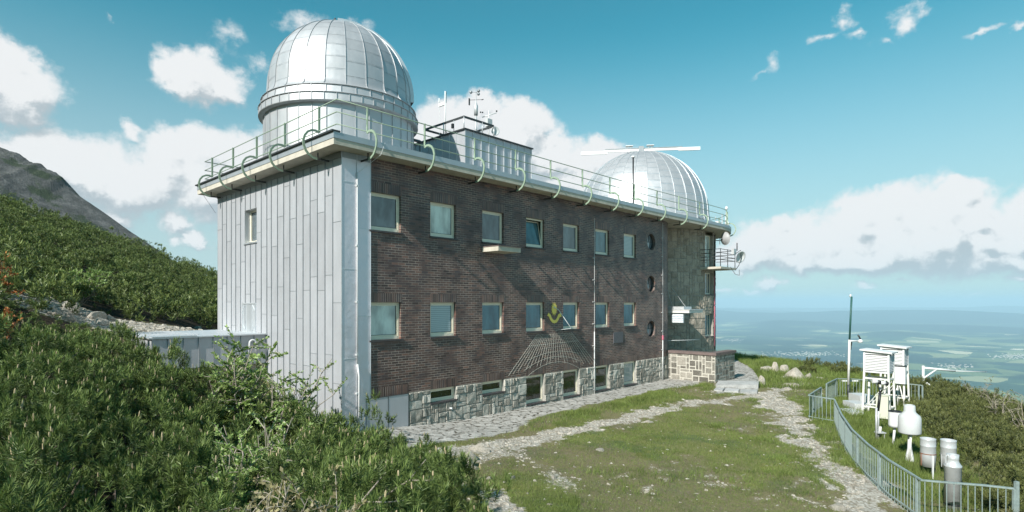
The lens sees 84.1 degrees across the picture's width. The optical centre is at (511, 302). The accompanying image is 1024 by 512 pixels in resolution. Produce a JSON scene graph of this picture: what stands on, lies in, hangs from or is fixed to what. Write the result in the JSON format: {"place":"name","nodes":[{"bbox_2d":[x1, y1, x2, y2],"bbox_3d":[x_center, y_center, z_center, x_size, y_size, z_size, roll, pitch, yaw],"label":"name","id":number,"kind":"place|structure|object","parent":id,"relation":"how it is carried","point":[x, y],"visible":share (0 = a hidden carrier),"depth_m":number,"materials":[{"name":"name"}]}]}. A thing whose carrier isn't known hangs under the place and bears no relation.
{"place":"outdoors","nodes":[
{"label":"outdoors","id":0,"kind":"place"},
{"bbox_2d":[0,147,171,260],"bbox_3d":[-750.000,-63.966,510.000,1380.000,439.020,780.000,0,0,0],"label":"mountain","id":1,"kind":"structure","parent":0,"point":[21,176],"depth_m":406.03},
{"bbox_2d":[0,216,1023,511],"bbox_3d":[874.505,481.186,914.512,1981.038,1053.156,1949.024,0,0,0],"label":"ground","id":2,"kind":"structure","parent":0,"point":[870,498],"depth_m":15.60,"materials":[{"name":"plant"}]},
{"bbox_2d":[0,251,25,297],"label":"orange pine","id":3,"kind":"object","parent":2,"relation":"on","point":[6,283],"visible":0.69,"depth_m":17.50,"materials":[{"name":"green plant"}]},
{"bbox_2d":[0,381,39,453],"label":"dwarf pine","id":4,"kind":"object","parent":2,"relation":"on","point":[27,404],"visible":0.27,"depth_m":8.39,"materials":[{"name":"green plant"}]},
{"bbox_2d":[0,309,43,325],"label":"dwarf pine","id":5,"kind":"object","parent":2,"relation":"on","point":[35,318],"visible":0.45,"depth_m":15.92,"materials":[{"name":"green plant"}]},
{"bbox_2d":[0,298,52,312],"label":"dwarf pine","id":6,"kind":"object","parent":2,"relation":"on","point":[30,308],"visible":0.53,"depth_m":17.05,"materials":[{"name":"green plant"}]},
{"bbox_2d":[2,321,59,345],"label":"dwarf pine","id":7,"kind":"object","parent":2,"relation":"on","point":[53,325],"visible":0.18,"depth_m":15.12,"materials":[{"name":"green plant"}]},
{"bbox_2d":[0,321,84,383],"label":"dwarf pine","id":8,"kind":"object","parent":2,"relation":"on","point":[36,345],"visible":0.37,"depth_m":12.68,"materials":[{"name":"green plant"}]},
{"bbox_2d":[0,313,93,397],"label":"dwarf pine","id":9,"kind":"object","parent":2,"relation":"on","point":[67,344],"visible":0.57,"depth_m":11.15,"materials":[{"name":"green plant"}]},
{"bbox_2d":[0,349,93,445],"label":"dwarf pine","id":10,"kind":"object","parent":2,"relation":"on","point":[59,371],"visible":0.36,"depth_m":9.29,"materials":[{"name":"green plant"}]},
{"bbox_2d":[0,367,99,491],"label":"dwarf pine","id":11,"kind":"object","parent":2,"relation":"on","point":[35,424],"visible":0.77,"depth_m":7.30,"materials":[{"name":"green plant"}]},
{"bbox_2d":[0,427,107,511],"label":"dwarf pine","id":12,"kind":"object","parent":2,"relation":"on","point":[7,504],"visible":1,"depth_m":3.91,"materials":[{"name":"green plant"}]},
{"bbox_2d":[0,413,108,511],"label":"dwarf pine","id":13,"kind":"object","parent":2,"relation":"on","point":[59,494],"visible":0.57,"depth_m":5.99,"materials":[{"name":"green plant"}]},
{"bbox_2d":[0,348,112,426],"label":"dwarf pine","id":14,"kind":"object","parent":2,"relation":"on","point":[73,386],"visible":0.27,"depth_m":10.24,"materials":[{"name":"green plant"}]},
{"bbox_2d":[36,314,103,336],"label":"dwarf pine","id":15,"kind":"object","parent":2,"relation":"on","point":[68,328],"visible":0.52,"depth_m":16.44,"materials":[{"name":"green plant"}]},
{"bbox_2d":[42,266,113,306],"bbox_3d":[-18.343,-0.643,23.905,2.520,1.891,2.034,0,0,-26],"label":"leafy shrub","id":16,"kind":"object","parent":2,"relation":"on","point":[94,281],"visible":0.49,"depth_m":24.09,"materials":[{"name":"green plant"}]},
{"bbox_2d":[1,379,182,478],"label":"dwarf pine","id":17,"kind":"object","parent":2,"relation":"on","point":[97,399],"visible":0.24,"depth_m":9.35,"materials":[{"name":"green plant"}]},
{"bbox_2d":[0,390,189,506],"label":"dwarf pine","id":18,"kind":"object","parent":2,"relation":"on","point":[101,433],"visible":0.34,"depth_m":8.37,"materials":[{"name":"green plant"}]},
{"bbox_2d":[0,289,202,332],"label":"rubble","id":19,"kind":"object","parent":2,"relation":"on","point":[87,312],"visible":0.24,"depth_m":20.14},
{"bbox_2d":[65,321,140,360],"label":"dwarf pine","id":20,"kind":"object","parent":2,"relation":"on","point":[118,329],"visible":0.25,"depth_m":16.17,"materials":[{"name":"green plant"}]},
{"bbox_2d":[50,328,158,389],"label":"dwarf pine","id":21,"kind":"object","parent":2,"relation":"on","point":[105,347],"visible":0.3,"depth_m":13.38,"materials":[{"name":"green plant"}]},
{"bbox_2d":[0,191,217,329],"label":"pine scrub","id":22,"kind":"object","parent":2,"relation":"on","point":[37,228],"visible":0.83,"depth_m":35.50,"materials":[{"name":"plant"}]},
{"bbox_2d":[61,320,163,371],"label":"dwarf pine","id":23,"kind":"object","parent":2,"relation":"on","point":[128,336],"visible":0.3,"depth_m":14.99,"materials":[{"name":"green plant"}]},
{"bbox_2d":[53,344,182,418],"bbox_3d":[-8.627,1.848,12.323,2.622,1.922,2.391,-5,8,-36],"label":"dwarf pine","id":24,"kind":"object","parent":2,"relation":"on","point":[172,377],"visible":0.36,"depth_m":12.42,"materials":[{"name":"green plant"}]},
{"bbox_2d":[0,424,247,511],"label":"dwarf pine","id":25,"kind":"object","parent":2,"relation":"on","point":[169,499],"visible":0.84,"depth_m":5.98,"materials":[{"name":"green plant"}]},
{"bbox_2d":[66,358,184,433],"bbox_3d":[-7.900,1.988,11.295,2.622,1.922,2.391,-2,1,23],"label":"dwarf pine","id":26,"kind":"object","parent":2,"relation":"on","point":[136,390],"visible":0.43,"depth_m":11.42,"materials":[{"name":"green plant"}]},
{"bbox_2d":[40,420,220,511],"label":"dwarf pine","id":27,"kind":"object","parent":2,"relation":"on","point":[115,468],"visible":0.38,"depth_m":7.39,"materials":[{"name":"green plant"}]},
{"bbox_2d":[66,365,227,457],"bbox_3d":[-6.875,2.164,10.606,2.480,2.218,2.531,0,0,12],"label":"dwarf pine","id":28,"kind":"object","parent":2,"relation":"on","point":[204,417],"visible":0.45,"depth_m":10.44,"materials":[{"name":"green plant"}]},
{"bbox_2d":[128,336,208,396],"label":"dwarf pine","id":29,"kind":"object","parent":2,"relation":"on","point":[174,351],"visible":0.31,"depth_m":14.91,"materials":[{"name":"green plant"}]},
{"bbox_2d":[130,358,223,414],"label":"dwarf pine","id":30,"kind":"object","parent":2,"relation":"on","point":[187,376],"visible":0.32,"depth_m":13.64,"materials":[{"name":"green plant"}]},
{"bbox_2d":[125,481,247,511],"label":"dwarf pine","id":31,"kind":"object","parent":2,"relation":"on","point":[218,499],"visible":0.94,"depth_m":5.00,"materials":[{"name":"green plant"}]},
{"bbox_2d":[127,383,247,449],"bbox_3d":[-6.751,2.581,11.865,2.253,1.797,2.287,6,-8,-34],"label":"dwarf pine","id":32,"kind":"object","parent":2,"relation":"on","point":[213,408],"visible":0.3,"depth_m":12.18,"materials":[{"name":"green plant"}]},
{"bbox_2d":[113,420,267,507],"bbox_3d":[-4.788,2.831,8.749,2.309,1.979,2.436,0,0,39],"label":"dwarf pine","id":33,"kind":"object","parent":2,"relation":"on","point":[191,445],"visible":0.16,"depth_m":8.54,"materials":[{"name":"green plant"}]},
{"bbox_2d":[131,329,266,378],"bbox_3d":[-10.864,2.350,19.201,4.280,2.700,3.465,0,0,43],"label":"metal clad annex","id":34,"kind":"object","parent":2,"relation":"on","point":[197,345],"visible":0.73,"depth_m":17.86,"materials":[{"name":"metal"}]},
{"bbox_2d":[149,406,255,481],"bbox_3d":[-5.596,2.852,10.521,2.117,1.875,2.791,0,0,0],"label":"dwarf pine","id":35,"kind":"object","parent":2,"relation":"on","point":[237,426],"visible":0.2,"depth_m":10.62,"materials":[{"name":"green plant"}]},
{"bbox_2d":[173,430,267,511],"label":"leafy shrub","id":36,"kind":"object","parent":2,"relation":"on","point":[240,462],"visible":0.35,"depth_m":7.42,"materials":[{"name":"green plant"}]},
{"bbox_2d":[179,362,279,411],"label":"dwarf pine","id":37,"kind":"object","parent":2,"relation":"on","point":[209,371],"visible":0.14,"depth_m":15.33,"materials":[{"name":"green plant"}]},
{"bbox_2d":[198,324,298,442],"bbox_3d":[-6.229,1.924,13.098,2.116,2.880,2.114,0,0,29],"label":"leafy shrub","id":38,"kind":"object","parent":2,"relation":"on","point":[236,383],"visible":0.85,"depth_m":13.08,"materials":[{"name":"green plant"}]},
{"bbox_2d":[204,406,312,511],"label":"leafy shrub","id":39,"kind":"object","parent":2,"relation":"on","point":[273,445],"visible":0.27,"depth_m":8.66,"materials":[{"name":"green plant"}]},
{"bbox_2d":[214,423,346,511],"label":"dwarf pine","id":40,"kind":"object","parent":2,"relation":"on","point":[305,437],"visible":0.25,"depth_m":8.05,"materials":[{"name":"green plant"}]},
{"bbox_2d":[219,400,343,485],"bbox_3d":[-4.354,2.948,10.554,2.558,2.190,2.448,0,0,-26],"label":"dwarf pine","id":41,"kind":"object","parent":2,"relation":"on","point":[336,436],"visible":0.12,"depth_m":10.62,"materials":[{"name":"green plant"}]},
{"bbox_2d":[207,464,366,511],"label":"bronze shrub","id":42,"kind":"object","parent":2,"relation":"on","point":[269,506],"visible":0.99,"depth_m":4.71,"materials":[{"name":"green plant"}]},
{"bbox_2d":[238,389,339,463],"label":"dwarf pine","id":43,"kind":"object","parent":2,"relation":"on","point":[293,408],"visible":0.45,"depth_m":12.64,"materials":[{"name":"green plant"}]},
{"bbox_2d":[250,395,350,443],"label":"dwarf pine","id":44,"kind":"object","parent":2,"relation":"on","point":[268,423],"visible":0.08,"depth_m":13.65,"materials":[{"name":"green plant"}]},
{"bbox_2d":[259,359,347,444],"bbox_3d":[-5.048,2.489,13.757,1.919,2.310,2.218,0,0,-21],"label":"leafy shrub","id":45,"kind":"object","parent":2,"relation":"on","point":[308,392],"visible":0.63,"depth_m":13.13,"materials":[{"name":"green plant"}]},
{"bbox_2d":[229,434,395,511],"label":"dwarf pine","id":46,"kind":"object","parent":2,"relation":"on","point":[316,487],"visible":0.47,"depth_m":6.52,"materials":[{"name":"green plant"}]},
{"bbox_2d":[287,390,397,459],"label":"dwarf pine","id":47,"kind":"object","parent":2,"relation":"on","point":[341,419],"visible":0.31,"depth_m":13.07,"materials":[{"name":"green plant"}]},
{"bbox_2d":[288,432,406,504],"bbox_3d":[-2.931,3.060,9.097,2.337,1.906,2.358,-1,-4,14],"label":"dwarf pine","id":48,"kind":"object","parent":2,"relation":"on","point":[335,444],"visible":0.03,"depth_m":9.43,"materials":[{"name":"green plant"}]},
{"bbox_2d":[298,422,407,484],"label":"dwarf pine","id":49,"kind":"object","parent":2,"relation":"on","point":[395,439],"visible":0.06,"depth_m":11.91,"materials":[{"name":"green plant"}]},
{"bbox_2d":[286,410,422,511],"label":"dwarf pine","id":50,"kind":"object","parent":2,"relation":"on","point":[366,434],"visible":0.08,"depth_m":10.87,"materials":[{"name":"green plant"}]},
{"bbox_2d":[290,448,451,511],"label":"dwarf pine","id":51,"kind":"object","parent":2,"relation":"on","point":[327,493],"visible":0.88,"depth_m":5.47,"materials":[{"name":"green plant"}]},
{"bbox_2d":[342,432,455,511],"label":"dwarf pine","id":52,"kind":"object","parent":2,"relation":"on","point":[375,445],"visible":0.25,"depth_m":9.79,"materials":[{"name":"green plant"}]},
{"bbox_2d":[335,441,465,511],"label":"dwarf pine","id":53,"kind":"object","parent":2,"relation":"on","point":[416,458],"visible":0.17,"depth_m":8.12,"materials":[{"name":"green plant"}]},
{"bbox_2d":[379,431,456,482],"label":"dwarf pine","id":54,"kind":"object","parent":2,"relation":"on","point":[427,437],"visible":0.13,"depth_m":12.51,"materials":[{"name":"green plant"}]},
{"bbox_2d":[333,443,513,511],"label":"dwarf pine","id":55,"kind":"object","parent":2,"relation":"on","point":[454,501],"visible":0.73,"depth_m":7.18,"materials":[{"name":"green plant"}]},
{"bbox_2d":[382,445,480,509],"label":"dwarf pine","id":56,"kind":"object","parent":2,"relation":"on","point":[468,477],"visible":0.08,"depth_m":10.83,"materials":[{"name":"green plant"}]},
{"bbox_2d":[195,129,736,431],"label":"observatory building","id":57,"kind":"structure","parent":2,"relation":"on","point":[399,283],"depth_m":19.46,"materials":[{"name":"brick"}]},
{"bbox_2d":[243,208,256,244],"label":"gable window","id":58,"kind":"structure","parent":57,"relation":"in","point":[251,214],"depth_m":20.42,"materials":[{"name":"metal"}]},
{"bbox_2d":[258,18,417,156],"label":"observatory dome","id":59,"kind":"structure","parent":57,"relation":"on","point":[314,64],"depth_m":18.76,"materials":[{"name":"metal"}]},
{"bbox_2d":[370,192,403,234],"bbox_3d":[-3.777,-2.659,16.940,0.205,1.169,1.177,0,0,43],"label":"window","id":60,"kind":"structure","parent":57,"relation":"in","point":[384,208],"depth_m":17.00,"materials":[{"name":"grey glass"}]},
{"bbox_2d":[370,302,403,341],"bbox_3d":[-3.777,0.566,16.940,0.205,1.159,1.177,0,0,43],"label":"window","id":61,"kind":"structure","parent":57,"relation":"in","point":[384,315],"depth_m":17.00,"materials":[{"name":"clear glass"}]},
{"bbox_2d":[366,393,408,428],"bbox_3d":[-3.697,3.464,16.947,0.112,1.372,1.515,0,0,43],"label":"metal door","id":62,"kind":"structure","parent":57,"relation":"in","point":[398,404],"depth_m":16.98,"materials":[{"name":"metal"}]},
{"bbox_2d":[430,202,457,240],"bbox_3d":[-2.262,-2.659,18.549,0.205,1.169,1.160,0,0,43],"label":"window","id":63,"kind":"structure","parent":57,"relation":"in","point":[441,215],"depth_m":18.61,"materials":[{"name":"blue glass"}]},
{"bbox_2d":[430,302,457,338],"bbox_3d":[-2.262,0.566,18.549,0.205,1.159,1.160,0,0,43],"label":"window","id":64,"kind":"structure","parent":57,"relation":"in","point":[441,313],"depth_m":18.61,"materials":[{"name":"blue glass"}]},
{"bbox_2d":[430,386,457,404],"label":"window","id":65,"kind":"structure","parent":57,"relation":"in","point":[439,394],"depth_m":18.58,"materials":[{"name":"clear glass"}]},
{"bbox_2d":[198,99,735,240],"bbox_3d":[1.703,-4.772,29.493,11.229,1.516,30.418,0,0,43],"label":"roof railing","id":66,"kind":"object","parent":57,"relation":"on","point":[367,131],"visible":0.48,"depth_m":19.05,"materials":[{"name":"metal"}]},
{"bbox_2d":[414,128,533,178],"bbox_3d":[-2.179,-5.741,25.571,4.750,2.370,4.131,0,0,43],"label":"roof penthouse","id":67,"kind":"object","parent":57,"relation":"on","point":[467,151],"visible":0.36,"depth_m":23.62,"materials":[{"name":"metal"}]},
{"bbox_2d":[426,116,493,135],"bbox_3d":[-2.244,-7.188,24.049,2.544,0.515,1.722,0,0,43],"label":"penthouse railing","id":68,"kind":"object","parent":67,"relation":"on","point":[469,118],"visible":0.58,"depth_m":23.43,"materials":[{"name":"metal"}]},
{"bbox_2d":[482,210,505,245],"bbox_3d":[-0.694,-2.659,20.220,0.205,1.169,1.160,0,0,43],"label":"window","id":69,"kind":"structure","parent":57,"relation":"in","point":[491,221],"depth_m":20.29,"materials":[{"name":"grey glass"}]},
{"bbox_2d":[482,302,505,335],"bbox_3d":[-0.694,0.566,20.220,0.205,1.159,1.160,0,0,43],"label":"window","id":70,"kind":"structure","parent":57,"relation":"in","point":[491,311],"depth_m":20.29,"materials":[{"name":"teal glass"}]},
{"bbox_2d":[482,380,505,395],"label":"window","id":71,"kind":"structure","parent":57,"relation":"in","point":[490,386],"depth_m":20.25,"materials":[{"name":"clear glass"}]},
{"bbox_2d":[526,218,545,249],"bbox_3d":[0.766,-2.678,21.991,0.505,1.206,1.160,0,0,43],"label":"window","id":72,"kind":"structure","parent":57,"relation":"in","point":[533,238],"depth_m":22.06,"materials":[{"name":"teal glass"}]},
{"bbox_2d":[526,302,545,332],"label":"window","id":73,"kind":"structure","parent":57,"relation":"in","point":[533,310],"depth_m":21.95,"materials":[{"name":"teal glass"}]},
{"bbox_2d":[526,374,545,405],"bbox_3d":[0.875,3.333,21.888,0.205,1.124,1.160,0,0,43],"label":"window","id":74,"kind":"structure","parent":57,"relation":"in","point":[533,383],"depth_m":21.95,"materials":[{"name":"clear glass"}]},
{"bbox_2d":[508,303,596,376],"bbox_3d":[2.022,1.476,22.547,0.673,3.099,5.615,0,0,43],"label":"wall sundial","id":75,"kind":"object","parent":57,"relation":"attached to","point":[554,308],"depth_m":22.63,"materials":[{"name":"white paint"}]},
{"bbox_2d":[563,224,580,253],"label":"window","id":76,"kind":"structure","parent":57,"relation":"in","point":[569,231],"depth_m":23.61,"materials":[{"name":"grey glass"}]},
{"bbox_2d":[563,302,580,330],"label":"window","id":77,"kind":"structure","parent":57,"relation":"in","point":[569,308],"depth_m":23.61,"materials":[{"name":"teal glass"}]},
{"bbox_2d":[563,369,580,398],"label":"window","id":78,"kind":"structure","parent":57,"relation":"in","point":[569,376],"depth_m":23.61,"materials":[{"name":"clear glass"}]},
{"bbox_2d":[595,229,610,256],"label":"window","id":79,"kind":"structure","parent":57,"relation":"in","point":[600,235],"depth_m":25.25,"materials":[{"name":"teal glass"}]},
{"bbox_2d":[595,302,610,328],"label":"window","id":80,"kind":"structure","parent":57,"relation":"in","point":[600,307],"depth_m":25.25,"materials":[{"name":"teal glass"}]},
{"bbox_2d":[595,365,610,391],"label":"window","id":81,"kind":"structure","parent":57,"relation":"in","point":[601,371],"depth_m":25.25,"materials":[{"name":"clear glass"}]},
{"bbox_2d":[624,234,637,259],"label":"window","id":82,"kind":"structure","parent":57,"relation":"in","point":[628,239],"depth_m":26.94,"materials":[{"name":"blue glass"}]},
{"bbox_2d":[624,303,637,326],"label":"window","id":83,"kind":"structure","parent":57,"relation":"in","point":[628,307],"depth_m":26.94,"materials":[{"name":"teal glass"}]},
{"bbox_2d":[624,361,637,386],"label":"window","id":84,"kind":"structure","parent":57,"relation":"in","point":[628,366],"depth_m":26.94,"materials":[{"name":"glass"}]},
{"bbox_2d":[581,144,709,220],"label":"observatory dome","id":85,"kind":"structure","parent":57,"relation":"on","point":[655,169],"depth_m":33.36,"materials":[{"name":"metal"}]},
{"bbox_2d":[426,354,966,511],"bbox_3d":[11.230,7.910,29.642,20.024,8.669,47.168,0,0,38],"label":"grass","id":86,"kind":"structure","parent":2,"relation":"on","point":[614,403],"depth_m":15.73,"materials":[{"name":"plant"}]},
{"bbox_2d":[716,381,759,388],"bbox_3d":[10.952,4.087,27.520,2.614,0.446,1.435,0,0,0],"label":"stone step","id":87,"kind":"object","parent":2,"relation":"on","point":[744,384],"visible":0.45,"depth_m":26.86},
{"bbox_2d":[716,350,887,389],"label":"tall grass","id":88,"kind":"structure","parent":2,"relation":"on","point":[805,382],"depth_m":30.31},
{"bbox_2d":[808,387,834,420],"bbox_3d":[11.460,3.822,21.392,0.813,0.974,2.661,0,0,19],"label":"metal fence","id":89,"kind":"object","parent":2,"relation":"on","point":[812,402],"visible":0.84,"depth_m":20.90,"materials":[{"name":"metal"}]},
{"bbox_2d":[847,294,862,398],"bbox_3d":[14.888,1.922,24.660,0.675,4.574,0.190,0,0,0],"label":"sensor mast","id":90,"kind":"object","parent":2,"relation":"on","point":[860,340],"visible":0.97,"depth_m":24.63,"materials":[{"name":"metal"}]},
{"bbox_2d":[840,393,873,414],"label":"metal steps","id":91,"kind":"structure","parent":2,"relation":"on","point":[854,399],"depth_m":22.93,"materials":[{"name":"grey metal"}]},
{"bbox_2d":[826,378,922,402],"bbox_3d":[15.027,3.849,24.397,4.373,1.067,1.554,0,0,-6],"label":"metal fence","id":92,"kind":"object","parent":2,"relation":"on","point":[835,387],"visible":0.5,"depth_m":24.56,"materials":[{"name":"metal"}]},
{"bbox_2d":[860,348,897,410],"bbox_3d":[13.960,3.082,21.616,0.840,2.628,1.061,0,0,-42],"label":"weather screen","id":93,"kind":"object","parent":2,"relation":"on","point":[878,361],"visible":0.93,"depth_m":21.49,"materials":[{"name":"white paint"}]},
{"bbox_2d":[872,379,888,438],"bbox_3d":[11.610,3.364,17.899,0.493,1.909,0.168,0,0,0],"label":"sunshine sensor","id":94,"kind":"object","parent":2,"relation":"on","point":[877,382],"visible":0.98,"depth_m":17.89,"materials":[{"name":"metal"}]},
{"bbox_2d":[875,394,889,419],"bbox_3d":[13.545,3.862,20.770,0.420,1.000,0.280,0,0,40],"label":"control cabinet","id":95,"kind":"object","parent":2,"relation":"on","point":[884,407],"visible":0.67,"depth_m":20.65,"materials":[{"name":"beige plastic"}]},
{"bbox_2d":[877,344,911,404],"bbox_3d":[16.145,3.081,23.980,0.840,2.628,1.061,0,0,-42],"label":"weather screen","id":96,"kind":"object","parent":2,"relation":"on","point":[902,356],"visible":0.58,"depth_m":23.76,"materials":[{"name":"white paint"}]},
{"bbox_2d":[888,410,901,443],"bbox_3d":[11.743,3.857,17.425,0.351,1.087,0.351,0,0,0],"label":"rain gauge","id":97,"kind":"object","parent":2,"relation":"on","point":[893,419],"visible":0.88,"depth_m":17.35,"materials":[{"name":"white paint"}]},
{"bbox_2d":[891,365,906,403],"bbox_3d":[16.006,3.447,23.599,0.220,1.706,0.626,0,0,-42],"label":"equipment box","id":98,"kind":"object","parent":2,"relation":"on","point":[900,374],"visible":0.64,"depth_m":23.45,"materials":[{"name":"white paint"}]},
{"bbox_2d":[789,357,1023,511],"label":"pine scrub","id":99,"kind":"object","parent":2,"relation":"on","point":[943,417],"visible":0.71,"depth_m":18.22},
{"bbox_2d":[898,404,921,461],"bbox_3d":[10.951,3.605,15.644,0.551,1.592,0.551,0,0,0],"label":"rain gauge","id":100,"kind":"object","parent":2,"relation":"on","point":[909,421],"visible":0.95,"depth_m":15.51,"materials":[{"name":"white"}]},
{"bbox_2d":[820,370,1003,511],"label":"tall grass","id":101,"kind":"structure","parent":2,"relation":"on","point":[863,415],"depth_m":17.14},
{"bbox_2d":[834,400,1015,511],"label":"metal fence","id":102,"kind":"object","parent":2,"relation":"on","point":[844,427],"visible":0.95,"depth_m":12.96,"materials":[{"name":"metal"}]},
{"bbox_2d":[919,437,936,478],"bbox_3d":[10.536,3.945,14.386,0.352,1.023,0.352,0,0,45],"label":"rain gauge","id":103,"kind":"object","parent":2,"relation":"on","point":[927,452],"visible":0.99,"depth_m":14.26,"materials":[{"name":"metal"}]},
{"bbox_2d":[940,438,956,467],"bbox_3d":[11.231,3.994,14.618,0.358,0.935,0.358,0,0,45],"label":"rain gauge","id":104,"kind":"object","parent":2,"relation":"on","point":[947,445],"visible":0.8,"depth_m":14.55,"materials":[{"name":"metal"}]},
{"bbox_2d":[943,453,961,511],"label":"milk can gauge","id":105,"kind":"object","parent":2,"relation":"on","point":[952,468],"visible":0.94,"depth_m":12.06,"materials":[{"name":"metal"}]},
{"bbox_2d":[978,386,1019,415],"bbox_3d":[17.930,3.812,21.020,1.180,1.454,1.209,0,0,0],"label":"bare shrub","id":106,"kind":"object","parent":2,"relation":"on","point":[995,403],"visible":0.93,"depth_m":21.01,"materials":[{"name":"plant"}]},
{"bbox_2d":[1000,389,1023,431],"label":"bare shrub","id":107,"kind":"object","parent":2,"relation":"on","point":[1018,412],"visible":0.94,"depth_m":19.08,"materials":[{"name":"plant"}]},
{"bbox_2d":[0,0,1023,307],"label":"sky","id":108,"kind":"structure","parent":0,"point":[871,151],"materials":[{"name":"blue"}]},
{"bbox_2d":[448,370,865,511],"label":"gravel","id":109,"kind":"structure","parent":0,"point":[556,431],"depth_m":15.48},
{"bbox_2d":[715,306,1023,404],"bbox_3d":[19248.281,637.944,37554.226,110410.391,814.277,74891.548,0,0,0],"label":"valley floor","id":110,"kind":"structure","parent":0,"point":[933,337],"depth_m":16291.70,"materials":[{"name":"blue"}]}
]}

